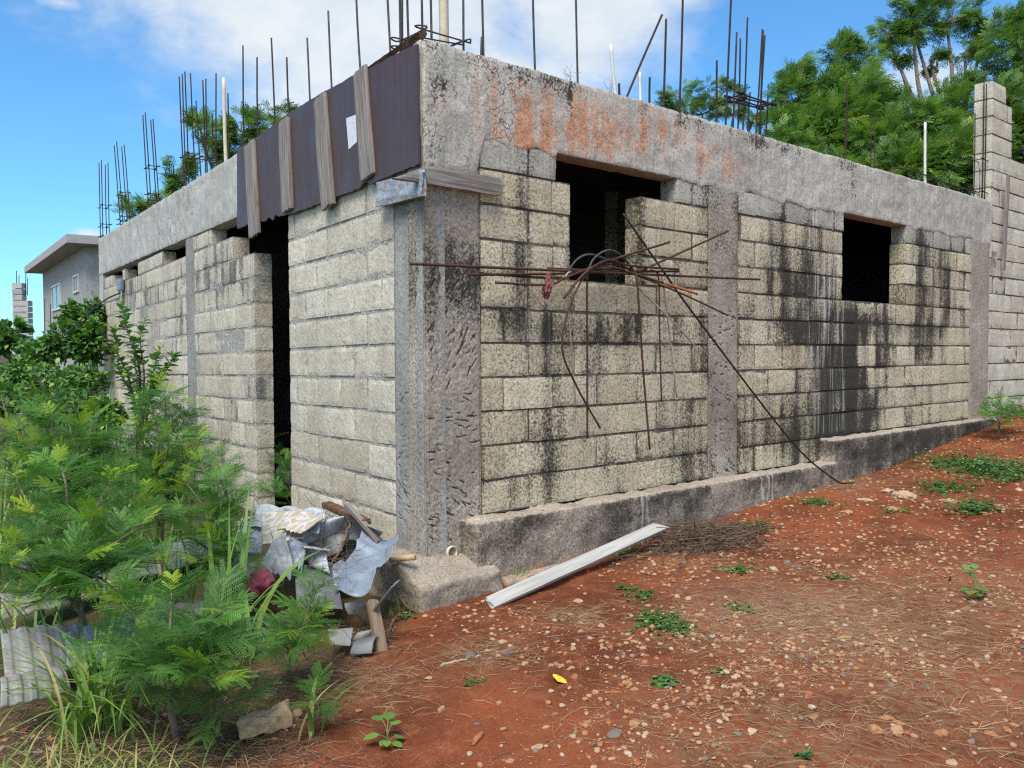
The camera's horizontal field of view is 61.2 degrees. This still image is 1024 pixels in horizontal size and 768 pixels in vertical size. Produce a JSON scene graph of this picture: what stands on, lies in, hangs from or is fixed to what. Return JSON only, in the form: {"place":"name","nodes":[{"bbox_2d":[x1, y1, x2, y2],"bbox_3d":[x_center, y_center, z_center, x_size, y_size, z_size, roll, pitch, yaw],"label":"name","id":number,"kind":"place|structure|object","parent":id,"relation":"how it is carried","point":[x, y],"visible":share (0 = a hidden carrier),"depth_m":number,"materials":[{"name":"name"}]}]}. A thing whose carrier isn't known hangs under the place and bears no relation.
{"place":"outdoors","nodes":[
{"label":"outdoors","id":0,"kind":"place"},
{"bbox_2d":[0,553,179,672],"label":"guinea grass","id":1,"kind":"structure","parent":0,"point":[13,620],"depth_m":4.10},
{"bbox_2d":[0,395,191,588],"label":"guinea grass","id":2,"kind":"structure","parent":0,"point":[3,517],"depth_m":5.52,"materials":[{"name":"plant"}]},
{"bbox_2d":[1,390,292,579],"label":"guinea grass","id":3,"kind":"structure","parent":0,"point":[157,540],"depth_m":5.97,"materials":[{"name":"plant"}]},
{"bbox_2d":[34,474,298,652],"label":"guinea grass","id":4,"kind":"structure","parent":0,"point":[174,569],"depth_m":4.68,"materials":[{"name":"plant"}]},
{"bbox_2d":[205,490,352,671],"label":"guinea grass","id":5,"kind":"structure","parent":0,"point":[243,556],"depth_m":4.03,"materials":[{"name":"plant"}]},
{"bbox_2d":[0,355,1023,767],"bbox_3d":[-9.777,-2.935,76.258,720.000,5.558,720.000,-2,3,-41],"label":"ground","id":6,"kind":"structure","parent":0,"point":[528,705],"depth_m":3.78,"materials":[{"name":"soil"}]},
{"bbox_2d":[0,378,40,556],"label":"broadleaf shrub","id":7,"kind":"object","parent":6,"relation":"on","point":[2,396],"visible":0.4,"depth_m":6.05,"materials":[{"name":"green plant"}]},
{"bbox_2d":[0,315,55,420],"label":"leafy bush","id":8,"kind":"object","parent":6,"relation":"on","point":[11,341],"visible":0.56,"depth_m":16.99,"materials":[{"name":"green plant"}]},
{"bbox_2d":[12,271,50,387],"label":"block pier","id":9,"kind":"structure","parent":6,"relation":"on","point":[20,304],"depth_m":29.92,"materials":[{"name":"concrete"}]},
{"bbox_2d":[0,665,70,707],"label":"roof sheet","id":10,"kind":"object","parent":6,"relation":"on","point":[22,696],"visible":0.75,"depth_m":3.31,"materials":[{"name":"metal"}]},
{"bbox_2d":[0,622,88,676],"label":"roof sheet","id":11,"kind":"object","parent":6,"relation":"on","point":[43,642],"visible":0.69,"depth_m":3.72,"materials":[{"name":"metal"}]},
{"bbox_2d":[1,357,120,460],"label":"broadleaf shrub","id":12,"kind":"object","parent":6,"relation":"on","point":[42,380],"visible":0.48,"depth_m":7.41,"materials":[{"name":"green plant"}]},
{"bbox_2d":[0,569,122,619],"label":"roof sheet","id":13,"kind":"object","parent":6,"relation":"on","point":[11,612],"visible":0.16,"depth_m":4.45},
{"bbox_2d":[24,234,101,374],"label":"distant house","id":14,"kind":"structure","parent":6,"relation":"on","point":[67,266],"depth_m":36.53,"materials":[{"name":"white concrete"}]},
{"bbox_2d":[51,283,60,311],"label":"window","id":15,"kind":"structure","parent":14,"relation":"in","point":[55,289],"depth_m":40.57,"materials":[{"name":"glass"}]},
{"bbox_2d":[15,291,113,443],"bbox_3d":[-6.363,-0.117,12.349,1.267,2.447,1.842,-2,3,-41],"label":"leafy bush","id":16,"kind":"object","parent":6,"relation":"on","point":[80,342],"visible":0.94,"depth_m":11.93,"materials":[{"name":"green plant"}]},
{"bbox_2d":[0,358,129,455],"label":"leafy bush","id":17,"kind":"object","parent":6,"relation":"on","point":[16,374],"visible":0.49,"depth_m":9.38,"materials":[{"name":"green plant"}]},
{"bbox_2d":[0,381,151,541],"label":"leadtree shrub","id":18,"kind":"object","parent":6,"relation":"on","point":[91,438],"visible":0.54,"depth_m":4.89,"materials":[{"name":"green plant"}]},
{"bbox_2d":[0,376,195,520],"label":"guinea grass","id":19,"kind":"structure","parent":6,"relation":"on","point":[70,460],"depth_m":8.04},
{"bbox_2d":[0,444,203,625],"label":"leadtree shrub","id":20,"kind":"object","parent":6,"relation":"on","point":[65,571],"visible":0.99,"depth_m":3.81,"materials":[{"name":"green plant"}]},
{"bbox_2d":[62,608,159,667],"bbox_3d":[-1.816,1.141,3.952,0.510,0.090,0.467,-2,3,-41],"label":"roof sheet","id":21,"kind":"object","parent":6,"relation":"on","point":[88,632],"visible":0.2,"depth_m":3.84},
{"bbox_2d":[0,584,281,767],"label":"guinea grass","id":22,"kind":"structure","parent":6,"relation":"on","point":[99,704],"depth_m":3.24,"materials":[{"name":"plant"}]},
{"bbox_2d":[108,299,183,493],"bbox_3d":[-3.209,0.180,7.520,0.432,1.874,0.931,-2,3,-41],"label":"broadleaf shrub","id":23,"kind":"object","parent":6,"relation":"on","point":[133,340],"visible":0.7,"depth_m":7.58,"materials":[{"name":"green plant"}]},
{"bbox_2d":[0,691,300,767],"bbox_3d":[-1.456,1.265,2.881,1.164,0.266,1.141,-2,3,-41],"label":"straw grass","id":24,"kind":"structure","parent":6,"relation":"on","point":[28,760],"depth_m":2.96,"materials":[{"name":"plant"}]},
{"bbox_2d":[110,167,190,219],"bbox_3d":[-6.264,-1.382,15.046,1.434,4.638,0.875,0,2,12],"label":"leadtree","id":25,"kind":"object","parent":6,"relation":"on","point":[141,206],"visible":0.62,"depth_m":14.86,"materials":[{"name":"green plant"}]},
{"bbox_2d":[89,369,220,574],"bbox_3d":[-2.079,0.565,5.123,0.720,1.298,0.679,-2,3,-41],"label":"leadtree shrub","id":26,"kind":"object","parent":6,"relation":"on","point":[172,462],"visible":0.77,"depth_m":5.13,"materials":[{"name":"green plant"}]},
{"bbox_2d":[57,559,269,741],"bbox_3d":[-1.232,0.978,3.077,0.952,0.700,0.536,1,2,33],"label":"leadtree shrub","id":27,"kind":"object","parent":6,"relation":"on","point":[172,666],"visible":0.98,"depth_m":3.02,"materials":[{"name":"green plant"}]},
{"bbox_2d":[130,600,203,633],"bbox_3d":[-1.633,1.132,4.156,0.357,0.088,0.322,-1,2,-29],"label":"roof sheet","id":28,"kind":"object","parent":6,"relation":"on","point":[183,605],"visible":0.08,"depth_m":4.25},
{"bbox_2d":[117,536,218,578],"bbox_3d":[-2.144,1.085,5.489,0.356,0.092,1.014,1,2,28],"label":"roof sheet","id":29,"kind":"object","parent":6,"relation":"on","point":[180,548],"visible":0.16,"depth_m":5.43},
{"bbox_2d":[0,645,354,767],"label":"dead stem litter","id":30,"kind":"object","parent":6,"relation":"on","point":[134,743],"visible":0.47,"depth_m":3.23,"materials":[{"name":"plant"}]},
{"bbox_2d":[153,437,268,600],"bbox_3d":[-1.547,0.781,4.410,0.542,0.934,1.202,-1,2,-22],"label":"leadtree shrub","id":31,"kind":"object","parent":6,"relation":"on","point":[219,510],"visible":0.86,"depth_m":4.39,"materials":[{"name":"green plant"}]},
{"bbox_2d":[164,654,282,749],"bbox_3d":[-1.013,1.153,3.092,0.356,0.355,0.432,0,2,17],"label":"leadtree shrub","id":32,"kind":"object","parent":6,"relation":"on","point":[214,692],"visible":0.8,"depth_m":3.06,"materials":[{"name":"green plant"}]},
{"bbox_2d":[158,97,300,188],"bbox_3d":[-5.154,-2.307,16.036,2.984,6.204,1.538,-2,3,-41],"label":"leadtree","id":33,"kind":"object","parent":6,"relation":"on","point":[236,137],"visible":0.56,"depth_m":15.84,"materials":[{"name":"green plant"}]},
{"bbox_2d":[216,554,258,586],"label":"metal sheet","id":34,"kind":"object","parent":6,"relation":"on","point":[249,570],"visible":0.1,"depth_m":4.88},
{"bbox_2d":[227,516,261,552],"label":"metal sheet","id":35,"kind":"object","parent":34,"relation":"on","point":[258,547],"visible":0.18,"depth_m":4.98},
{"bbox_2d":[248,504,326,533],"bbox_3d":[-1.331,0.777,5.024,0.779,0.147,0.202,1,3,40],"label":"tile profile sheet","id":36,"kind":"object","parent":35,"relation":"on","point":[319,512],"visible":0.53,"depth_m":5.07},
{"bbox_2d":[261,511,313,544],"bbox_3d":[-1.331,0.807,4.905,0.520,0.167,0.240,1,2,32],"label":"laminate panel","id":37,"kind":"object","parent":36,"relation":"on","point":[271,520],"visible":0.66,"depth_m":4.93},
{"bbox_2d":[277,505,323,534],"bbox_3d":[-1.224,0.763,4.861,0.240,0.082,0.456,-2,3,-41],"label":"laminate panel","id":38,"kind":"object","parent":37,"relation":"on","point":[296,522],"visible":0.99,"depth_m":4.80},
{"bbox_2d":[246,568,275,596],"bbox_3d":[-1.316,1.031,4.504,0.150,0.135,0.305,0,2,2],"label":"plastic bag","id":39,"kind":"object","parent":6,"relation":"on","point":[263,578],"visible":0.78,"depth_m":4.42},
{"bbox_2d":[236,699,292,739],"bbox_3d":[-0.930,1.263,3.253,0.207,0.112,0.104,-1,2,-26],"label":"broken block","id":40,"kind":"object","parent":6,"relation":"on","point":[279,716],"depth_m":3.22,"materials":[{"name":"concrete"}]},
{"bbox_2d":[248,442,291,505],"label":"leadtree shrub","id":41,"kind":"object","parent":6,"relation":"on","point":[287,467],"visible":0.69,"depth_m":7.02,"materials":[{"name":"green plant"}]},
{"bbox_2d":[238,565,347,676],"bbox_3d":[-0.886,1.034,3.587,0.530,0.474,0.509,-2,3,-41],"label":"leadtree shrub","id":42,"kind":"object","parent":6,"relation":"on","point":[282,632],"visible":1,"depth_m":3.61,"materials":[{"name":"green plant"}]},
{"bbox_2d":[280,659,350,723],"bbox_3d":[-0.741,1.169,3.221,0.259,0.256,0.397,-2,3,-41],"label":"leadtree shrub","id":43,"kind":"object","parent":6,"relation":"on","point":[321,710],"visible":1,"depth_m":3.22,"materials":[{"name":"green plant"}]},
{"bbox_2d":[295,562,342,608],"bbox_3d":[-1.026,1.073,4.558,0.215,0.140,0.547,-1,2,-17],"label":"metal sheet","id":44,"kind":"object","parent":6,"relation":"on","point":[335,597],"visible":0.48,"depth_m":4.57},
{"bbox_2d":[259,532,292,581],"bbox_3d":[-1.276,0.942,4.696,0.259,0.299,0.039,1,2,28],"label":"torn sheet","id":45,"kind":"object","parent":44,"relation":"on","point":[279,560],"visible":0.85,"depth_m":4.67,"materials":[{"name":"metal"}]},
{"bbox_2d":[288,538,306,572],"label":"torn sheet","id":46,"kind":"object","parent":44,"relation":"on","point":[294,546],"visible":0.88,"depth_m":4.68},
{"bbox_2d":[303,545,332,572],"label":"metal sheet","id":47,"kind":"object","parent":44,"relation":"on","point":[318,556],"visible":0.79,"depth_m":4.73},
{"bbox_2d":[298,675,368,742],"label":"guinea grass","id":48,"kind":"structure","parent":6,"relation":"on","point":[311,717],"depth_m":3.19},
{"bbox_2d":[328,627,352,645],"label":"metal sheet","id":49,"kind":"object","parent":6,"relation":"on","point":[343,637],"visible":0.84,"depth_m":4.01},
{"bbox_2d":[344,600,367,615],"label":"metal sheet","id":50,"kind":"object","parent":6,"relation":"on","point":[355,608],"visible":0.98,"depth_m":4.34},
{"bbox_2d":[296,496,422,661],"bbox_3d":[-0.995,0.946,4.935,0.540,0.602,2.290,-1,2,-19],"label":"wire and twig litter","id":51,"kind":"object","parent":6,"relation":"on","point":[339,625],"visible":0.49,"depth_m":4.36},
{"bbox_2d":[309,520,349,556],"bbox_3d":[-1.000,0.880,4.934,0.298,0.250,0.146,-2,3,-41],"label":"metal sheet","id":52,"kind":"object","parent":51,"relation":"on","point":[339,537],"visible":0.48,"depth_m":4.91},
{"bbox_2d":[300,516,346,543],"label":"metal sheet","id":53,"kind":"object","parent":52,"relation":"on","point":[335,524],"visible":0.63,"depth_m":4.89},
{"bbox_2d":[303,539,356,565],"bbox_3d":[-1.050,1.000,4.941,0.335,0.233,0.356,0,2,-3],"label":"black plastic","id":54,"kind":"object","parent":51,"relation":"on","point":[345,549],"visible":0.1,"depth_m":4.99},
{"bbox_2d":[346,521,382,540],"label":"metal sheet","id":55,"kind":"object","parent":51,"relation":"on","point":[356,528],"visible":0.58,"depth_m":4.91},
{"bbox_2d":[322,501,370,524],"bbox_3d":[-0.949,0.734,4.934,0.063,0.038,0.467,-2,8,-41],"label":"board","id":56,"kind":"object","parent":55,"relation":"on","point":[334,508],"visible":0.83,"depth_m":4.94,"materials":[{"name":"brown wood"}]},
{"bbox_2d":[335,530,398,596],"bbox_3d":[-0.729,0.913,4.478,0.243,0.225,0.587,0,2,4],"label":"metal sheet","id":57,"kind":"object","parent":51,"relation":"on","point":[381,551],"visible":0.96,"depth_m":4.46,"materials":[{"name":"metal"}]},
{"bbox_2d":[344,503,382,542],"bbox_3d":[-0.817,0.761,4.750,0.311,0.024,0.034,42,29,25],"label":"lath","id":58,"kind":"object","parent":57,"relation":"on","point":[358,517],"visible":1,"depth_m":4.74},
{"bbox_2d":[350,634,377,654],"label":"metal sheet","id":59,"kind":"object","parent":6,"relation":"on","point":[364,645],"visible":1,"depth_m":3.96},
{"bbox_2d":[366,599,386,652],"bbox_3d":[-0.630,1.163,4.072,0.057,0.308,0.033,2,-31,-33],"label":"dry stick","id":60,"kind":"object","parent":6,"relation":"on","point":[376,625],"visible":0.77,"depth_m":4.07,"materials":[{"name":"brown wood"}]},
{"bbox_2d":[363,712,404,746],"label":"seedling","id":61,"kind":"object","parent":6,"relation":"on","point":[388,716],"visible":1,"depth_m":3.14,"materials":[{"name":"green plant"}]},
{"bbox_2d":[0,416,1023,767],"bbox_3d":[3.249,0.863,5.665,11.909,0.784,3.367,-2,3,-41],"label":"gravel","id":62,"kind":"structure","parent":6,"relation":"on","point":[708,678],"depth_m":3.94,"materials":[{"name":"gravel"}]},
{"bbox_2d":[97,0,994,612],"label":"unfinished building","id":63,"kind":"structure","parent":6,"relation":"on","point":[433,418],"depth_m":6.25,"materials":[{"name":"concrete"}]},
{"bbox_2d":[61,279,123,337],"bbox_3d":[-5.461,-0.980,11.206,0.306,0.796,0.861,1,3,39],"label":"junction box","id":64,"kind":"object","parent":63,"relation":"attached to","point":[120,284],"visible":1,"depth_m":11.37,"materials":[{"name":"black plastic"}]},
{"bbox_2d":[237,28,426,238],"bbox_3d":[-1.414,-1.567,6.020,0.079,0.841,3.184,-2,2,-36],"label":"plywood form","id":65,"kind":"object","parent":63,"relation":"on","point":[359,129],"visible":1,"depth_m":5.62,"materials":[{"name":"wood"}]},
{"bbox_2d":[375,169,426,206],"bbox_3d":[-0.633,-1.099,4.890,0.034,0.150,0.582,-2,4,-35],"label":"painted board","id":66,"kind":"object","parent":63,"relation":"attached to","point":[390,191],"visible":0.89,"depth_m":4.87,"materials":[{"name":"paint"}]},
{"bbox_2d":[389,554,415,562],"bbox_3d":[-0.594,0.947,4.697,0.158,0.060,0.032,1,2,22],"label":"bamboo piece","id":67,"kind":"object","parent":63,"relation":"on","point":[402,558],"visible":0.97,"depth_m":4.68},
{"bbox_2d":[391,166,502,195],"bbox_3d":[-0.349,-1.144,4.828,0.761,0.106,0.034,-1,2,-41],"label":"weathered plank","id":68,"kind":"object","parent":63,"relation":"attached to","point":[457,180],"visible":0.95,"depth_m":4.85,"materials":[{"name":"wood"}]},
{"bbox_2d":[495,267,612,285],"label":"loose rebar","id":69,"kind":"object","parent":63,"relation":"on","point":[556,282],"visible":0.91,"depth_m":5.25,"materials":[{"name":"metal"}]},
{"bbox_2d":[541,273,553,298],"bbox_3d":[0.215,-0.591,5.234,0.086,0.162,0.069,-2,3,-41],"label":"rag","id":70,"kind":"object","parent":69,"relation":"hanging from","point":[547,288],"visible":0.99,"depth_m":5.22,"materials":[{"name":"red fabric"}]},
{"bbox_2d":[468,269,646,275],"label":"loose rebar","id":71,"kind":"object","parent":63,"relation":"on","point":[511,274],"visible":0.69,"depth_m":5.11,"materials":[{"name":"metal"}]},
{"bbox_2d":[564,271,575,407],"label":"loose rebar","id":72,"kind":"object","parent":63,"relation":"hanging from","point":[567,273],"visible":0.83,"depth_m":5.38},
{"bbox_2d":[410,262,760,280],"bbox_3d":[0.685,-0.723,5.655,3.270,0.107,0.043,-2,3,-41],"label":"loose rebar","id":73,"kind":"object","parent":63,"relation":"on","point":[539,269],"visible":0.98,"depth_m":5.31,"materials":[{"name":"metal"}]},
{"bbox_2d":[561,263,612,428],"bbox_3d":[0.486,-0.248,5.471,0.028,1.084,0.598,1,3,38],"label":"loose rebar","id":74,"kind":"object","parent":63,"relation":"hanging from","point":[562,350],"visible":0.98,"depth_m":5.34,"materials":[{"name":"metal"}]},
{"bbox_2d":[586,265,608,437],"bbox_3d":[0.552,-0.221,5.626,0.031,1.127,0.381,1,2,28],"label":"loose rebar","id":75,"kind":"object","parent":63,"relation":"hanging from","point":[587,352],"visible":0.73,"depth_m":5.48,"materials":[{"name":"metal"}]},
{"bbox_2d":[547,267,679,272],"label":"loose rebar","id":76,"kind":"object","parent":63,"relation":"on","point":[657,271],"visible":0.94,"depth_m":5.83,"materials":[{"name":"metal"}]},
{"bbox_2d":[557,241,669,280],"bbox_3d":[0.678,-0.802,5.629,0.943,0.314,0.021,-2,2,-33],"label":"loose rebar","id":77,"kind":"object","parent":63,"relation":"on","point":[641,250],"visible":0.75,"depth_m":5.71,"materials":[{"name":"metal"}]},
{"bbox_2d":[563,259,679,298],"bbox_3d":[0.726,-0.672,5.666,1.145,0.277,0.056,-2,3,-42],"label":"loose rebar","id":78,"kind":"object","parent":63,"relation":"on","point":[597,264],"visible":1,"depth_m":5.60,"materials":[{"name":"metal"}]},
{"bbox_2d":[628,267,650,449],"bbox_3d":[0.871,-0.170,5.831,0.190,1.247,0.130,-1,2,-15],"label":"loose rebar","id":79,"kind":"object","parent":63,"relation":"hanging from","point":[641,346],"visible":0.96,"depth_m":5.82,"materials":[{"name":"metal"}]},
{"bbox_2d":[609,265,697,294],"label":"loose rebar","id":80,"kind":"object","parent":63,"relation":"on","point":[658,281],"visible":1,"depth_m":5.81,"materials":[{"name":"metal"}]},
{"bbox_2d":[650,269,661,401],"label":"loose rebar","id":81,"kind":"object","parent":63,"relation":"hanging from","point":[659,339],"visible":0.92,"depth_m":5.99,"materials":[{"name":"metal"}]},
{"bbox_2d":[658,273,677,397],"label":"loose rebar","id":82,"kind":"object","parent":63,"relation":"hanging from","point":[669,337],"visible":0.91,"depth_m":6.07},
{"bbox_2d":[619,267,728,315],"bbox_3d":[1.135,-0.633,6.010,0.956,0.310,0.020,-1,2,-28],"label":"loose rebar","id":83,"kind":"object","parent":63,"relation":"on","point":[683,294],"visible":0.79,"depth_m":6.05,"materials":[{"name":"metal"}]},
{"bbox_2d":[639,230,728,270],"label":"loose rebar","id":84,"kind":"object","parent":63,"relation":"on","point":[687,249],"visible":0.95,"depth_m":6.03,"materials":[{"name":"metal"}]},
{"bbox_2d":[622,213,854,483],"bbox_3d":[1.838,-0.158,6.607,2.580,2.065,0.048,-2,2,-33],"label":"loose rebar","id":85,"kind":"object","parent":63,"relation":"on","point":[714,341],"visible":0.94,"depth_m":6.44,"materials":[{"name":"metal"}]},
{"bbox_2d":[485,523,668,608],"bbox_3d":[0.443,1.052,5.179,1.608,0.033,0.081,-12,43,-44],"label":"bleached plank","id":86,"kind":"object","parent":6,"relation":"on","point":[518,590],"visible":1,"depth_m":5.06,"materials":[{"name":"wood"}]},
{"bbox_2d":[627,604,688,631],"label":"weed","id":87,"kind":"object","parent":6,"relation":"on","point":[651,619],"visible":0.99,"depth_m":4.29,"materials":[{"name":"green plant"}]},
{"bbox_2d":[649,674,681,688],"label":"weed","id":88,"kind":"object","parent":6,"relation":"on","point":[663,678],"visible":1,"depth_m":3.58,"materials":[{"name":"green plant"}]},
{"bbox_2d":[657,620,706,635],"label":"weed","id":89,"kind":"object","parent":6,"relation":"on","point":[679,627],"visible":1,"depth_m":4.18,"materials":[{"name":"green plant"}]},
{"bbox_2d":[608,504,812,569],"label":"brush litter","id":90,"kind":"object","parent":6,"relation":"on","point":[700,538],"visible":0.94,"depth_m":5.66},
{"bbox_2d":[653,74,768,131],"bbox_3d":[5.255,-3.999,21.446,2.065,7.668,3.476,-2,3,-41],"label":"leadtree","id":91,"kind":"object","parent":6,"relation":"on","point":[697,104],"visible":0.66,"depth_m":21.79,"materials":[{"name":"green plant"}]},
{"bbox_2d":[714,561,753,575],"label":"weed","id":92,"kind":"object","parent":6,"relation":"on","point":[736,569],"visible":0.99,"depth_m":5.09,"materials":[{"name":"green plant"}]},
{"bbox_2d":[790,494,849,509],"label":"weed","id":93,"kind":"object","parent":6,"relation":"on","point":[813,502],"visible":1,"depth_m":6.74,"materials":[{"name":"green plant"}]},
{"bbox_2d":[752,25,912,166],"bbox_3d":[5.492,-3.120,14.848,4.318,6.812,3.125,-2,3,-41],"label":"leadtree","id":94,"kind":"object","parent":6,"relation":"on","point":[813,115],"visible":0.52,"depth_m":14.72,"materials":[{"name":"green plant"}]},
{"bbox_2d":[888,490,916,499],"bbox_3d":[3.115,0.889,6.917,0.160,0.089,0.195,-1,2,-9],"label":"stone","id":95,"kind":"object","parent":6,"relation":"on","point":[902,494],"visible":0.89,"depth_m":6.87,"materials":[{"name":"stone"}]},
{"bbox_2d":[834,73,1019,195],"bbox_3d":[6.541,-2.645,13.902,2.690,5.890,4.194,1,2,27],"label":"leadtree","id":96,"kind":"object","parent":6,"relation":"on","point":[899,141],"visible":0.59,"depth_m":13.20,"materials":[{"name":"green plant"}]},
{"bbox_2d":[864,0,1010,111],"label":"leadtree","id":97,"kind":"object","parent":6,"relation":"on","point":[904,30],"visible":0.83,"depth_m":17.83,"materials":[{"name":"green plant"}]},
{"bbox_2d":[896,476,1000,495],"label":"weed","id":98,"kind":"object","parent":6,"relation":"on","point":[942,487],"visible":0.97,"depth_m":7.16,"materials":[{"name":"green plant"}]},
{"bbox_2d":[891,443,1023,476],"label":"weed","id":99,"kind":"object","parent":6,"relation":"on","point":[956,461],"visible":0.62,"depth_m":8.09,"materials":[{"name":"green plant"}]},
{"bbox_2d":[941,492,1001,514],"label":"weed","id":100,"kind":"object","parent":6,"relation":"on","point":[977,510],"visible":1,"depth_m":6.24,"materials":[{"name":"green plant"}]},
{"bbox_2d":[920,454,1023,479],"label":"weed","id":101,"kind":"object","parent":6,"relation":"on","point":[1019,467],"visible":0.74,"depth_m":7.70,"materials":[{"name":"green plant"}]},
{"bbox_2d":[959,564,988,596],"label":"seedling","id":102,"kind":"object","parent":6,"relation":"on","point":[973,575],"visible":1,"depth_m":4.51,"materials":[{"name":"green plant"}]},
{"bbox_2d":[960,463,1023,485],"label":"weed","id":103,"kind":"object","parent":6,"relation":"on","point":[1007,475],"visible":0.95,"depth_m":7.47,"materials":[{"name":"green plant"}]},
{"bbox_2d":[971,386,1023,436],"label":"leadtree shrub","id":104,"kind":"object","parent":6,"relation":"on","point":[998,413],"visible":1,"depth_m":9.17,"materials":[{"name":"green plant"}]},
{"bbox_2d":[972,0,1023,163],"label":"leadtree","id":105,"kind":"object","parent":6,"relation":"on","point":[1010,78],"visible":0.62,"depth_m":15.69,"materials":[{"name":"green plant"}]},
{"bbox_2d":[973,80,1023,419],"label":"boundary wall","id":106,"kind":"structure","parent":6,"relation":"on","point":[1006,336],"depth_m":10.23,"materials":[{"name":"concrete"}]},
{"bbox_2d":[1001,175,1009,269],"bbox_3d":[5.778,-1.886,10.137,0.060,1.106,0.034,-1,4,-41],"label":"wooden slat","id":107,"kind":"object","parent":106,"relation":"attached to","point":[1006,212],"visible":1,"depth_m":10.12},
{"bbox_2d":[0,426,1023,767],"bbox_3d":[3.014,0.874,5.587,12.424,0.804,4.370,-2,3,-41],"label":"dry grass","id":108,"kind":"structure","parent":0,"point":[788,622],"depth_m":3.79,"materials":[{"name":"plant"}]},
{"bbox_2d":[0,0,1023,353],"label":"sky","id":109,"kind":"structure","parent":0,"point":[79,78],"materials":[{"name":"blue"}]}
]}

